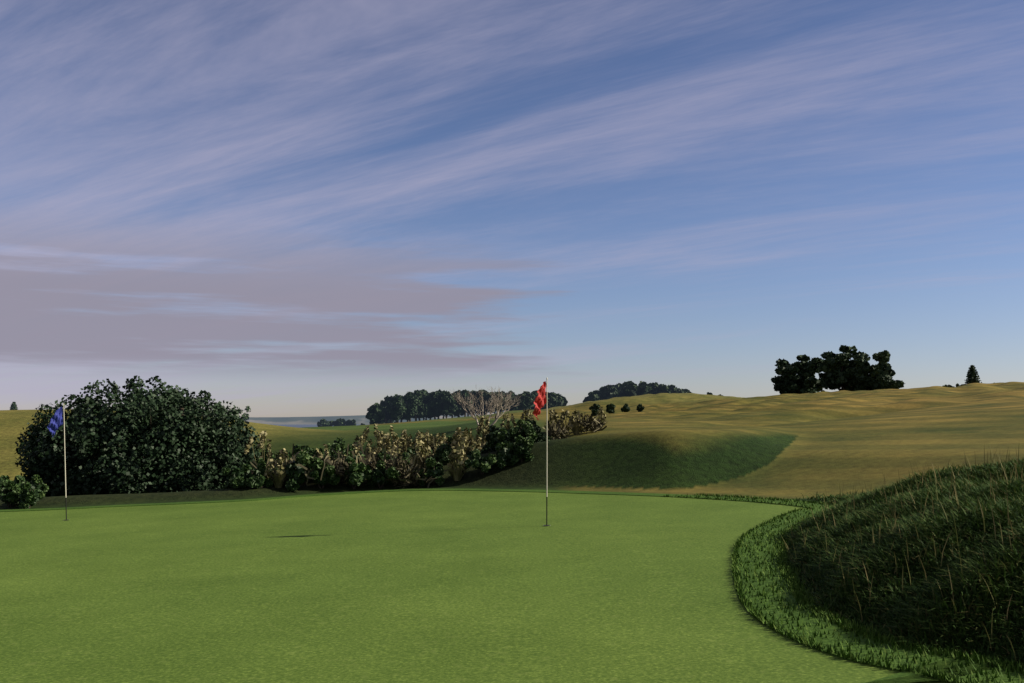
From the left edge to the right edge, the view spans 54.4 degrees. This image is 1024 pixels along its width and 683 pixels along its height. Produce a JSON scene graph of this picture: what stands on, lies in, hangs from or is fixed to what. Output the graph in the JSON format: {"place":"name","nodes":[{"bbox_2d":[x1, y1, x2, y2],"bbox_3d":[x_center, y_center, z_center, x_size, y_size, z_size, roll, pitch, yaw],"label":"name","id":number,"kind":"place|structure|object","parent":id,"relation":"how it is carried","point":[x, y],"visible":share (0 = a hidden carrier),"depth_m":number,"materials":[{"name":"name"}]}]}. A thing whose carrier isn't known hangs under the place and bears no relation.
{"place":"outdoors","nodes":[
{"label":"outdoors","id":0,"kind":"place"},
{"bbox_2d":[278,425,333,427],"bbox_3d":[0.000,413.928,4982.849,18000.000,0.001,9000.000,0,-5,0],"label":"harbour water","id":1,"kind":"structure","parent":0,"point":[299,426],"depth_m":3187.90,"materials":[{"name":"blue liquid"}]},
{"bbox_2d":[0,382,1023,664],"bbox_3d":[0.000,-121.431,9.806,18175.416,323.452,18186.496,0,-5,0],"label":"terrain","id":2,"kind":"structure","parent":0,"point":[798,446],"depth_m":23.94,"materials":[{"name":"green plant"}]},
{"bbox_2d":[14,375,260,496],"bbox_3d":[-11.127,4.064,29.691,7.411,6.140,6.656,0,-5,0],"label":"bush","id":3,"kind":"object","parent":2,"relation":"on","point":[170,461],"depth_m":27.91,"materials":[{"name":"green plant"}]},
{"bbox_2d":[226,406,250,420],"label":"gum tree","id":4,"kind":"object","parent":2,"relation":"on","point":[247,408],"visible":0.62,"depth_m":288.69,"materials":[{"name":"green plant"}]},
{"bbox_2d":[2,427,528,507],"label":"shrubs","id":5,"kind":"object","parent":2,"relation":"on","point":[382,486],"visible":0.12,"depth_m":24.10,"materials":[{"name":"brown plant"}]},
{"bbox_2d":[0,420,550,508],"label":"manuka bush","id":6,"kind":"object","parent":2,"relation":"on","point":[515,447],"visible":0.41,"depth_m":24.09,"materials":[{"name":"green plant"}]},
{"bbox_2d":[244,407,608,487],"bbox_3d":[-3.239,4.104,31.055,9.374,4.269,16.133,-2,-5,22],"label":"shrubs","id":7,"kind":"object","parent":2,"relation":"on","point":[464,441],"visible":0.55,"depth_m":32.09,"materials":[{"name":"plant"}]},
{"bbox_2d":[352,419,545,458],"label":"shrubs","id":8,"kind":"object","parent":2,"relation":"on","point":[541,437],"visible":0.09,"depth_m":28.37,"materials":[{"name":"green plant"}]},
{"bbox_2d":[0,491,947,682],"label":"putting green","id":9,"kind":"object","parent":2,"relation":"on","point":[444,587],"depth_m":9.03,"materials":[{"name":"green plant"}]},
{"bbox_2d":[47,403,66,519],"bbox_3d":[-8.304,2.265,18.243,0.436,2.258,0.122,2,-5,-26],"label":"golf flag","id":10,"kind":"object","parent":9,"relation":"on","point":[56,422],"visible":0.97,"depth_m":18.29,"materials":[{"name":"beige"}]},
{"bbox_2d":[533,378,548,525],"bbox_3d":[0.420,1.646,14.365,0.326,2.262,0.119,4,-6,-40],"label":"golf flag","id":11,"kind":"object","parent":9,"relation":"on","point":[540,401],"visible":0.95,"depth_m":14.41,"materials":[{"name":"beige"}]},
{"bbox_2d":[451,384,520,427],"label":"bare tree twigs","id":12,"kind":"object","parent":2,"relation":"on","point":[495,405],"visible":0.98,"depth_m":42.14,"materials":[{"name":"brown plant"}]},
{"bbox_2d":[10,365,981,409],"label":"conifer trees","id":13,"kind":"object","parent":2,"relation":"on","point":[971,376],"visible":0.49,"depth_m":190.38,"materials":[{"name":"green plant"}]},
{"bbox_2d":[0,489,1023,682],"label":"green fringe","id":14,"kind":"object","parent":2,"relation":"on","point":[904,676],"depth_m":7.70,"materials":[{"name":"green plant"}]},
{"bbox_2d":[663,493,1023,682],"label":"rough grass","id":15,"kind":"structure","parent":14,"relation":"on","point":[842,623],"depth_m":7.20,"materials":[{"name":"green plant"}]},
{"bbox_2d":[365,381,690,423],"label":"distant trees","id":16,"kind":"object","parent":2,"relation":"on","point":[422,403],"visible":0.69,"depth_m":336.25,"materials":[{"name":"green plant"}]},
{"bbox_2d":[238,357,968,423],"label":"tree wood","id":17,"kind":"object","parent":2,"relation":"on","point":[839,389],"visible":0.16,"depth_m":336.02,"materials":[{"name":"brown plant"}]},
{"bbox_2d":[317,383,964,426],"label":"distant bushes","id":18,"kind":"object","parent":2,"relation":"on","point":[595,407],"visible":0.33,"depth_m":293.64,"materials":[{"name":"green plant"}]},
{"bbox_2d":[771,345,904,393],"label":"clump","id":19,"kind":"object","parent":2,"relation":"on","point":[858,372],"visible":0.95,"depth_m":164.71,"materials":[{"name":"green plant"}]},
{"bbox_2d":[781,447,1023,663],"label":"rough grass blades","id":20,"kind":"object","parent":2,"relation":"on","point":[862,552],"visible":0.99,"depth_m":7.70,"materials":[{"name":"green plant"}]},
{"bbox_2d":[0,0,1023,416],"label":"sky","id":21,"kind":"structure","parent":0,"point":[275,208],"materials":[{"name":"blue"}]}
]}

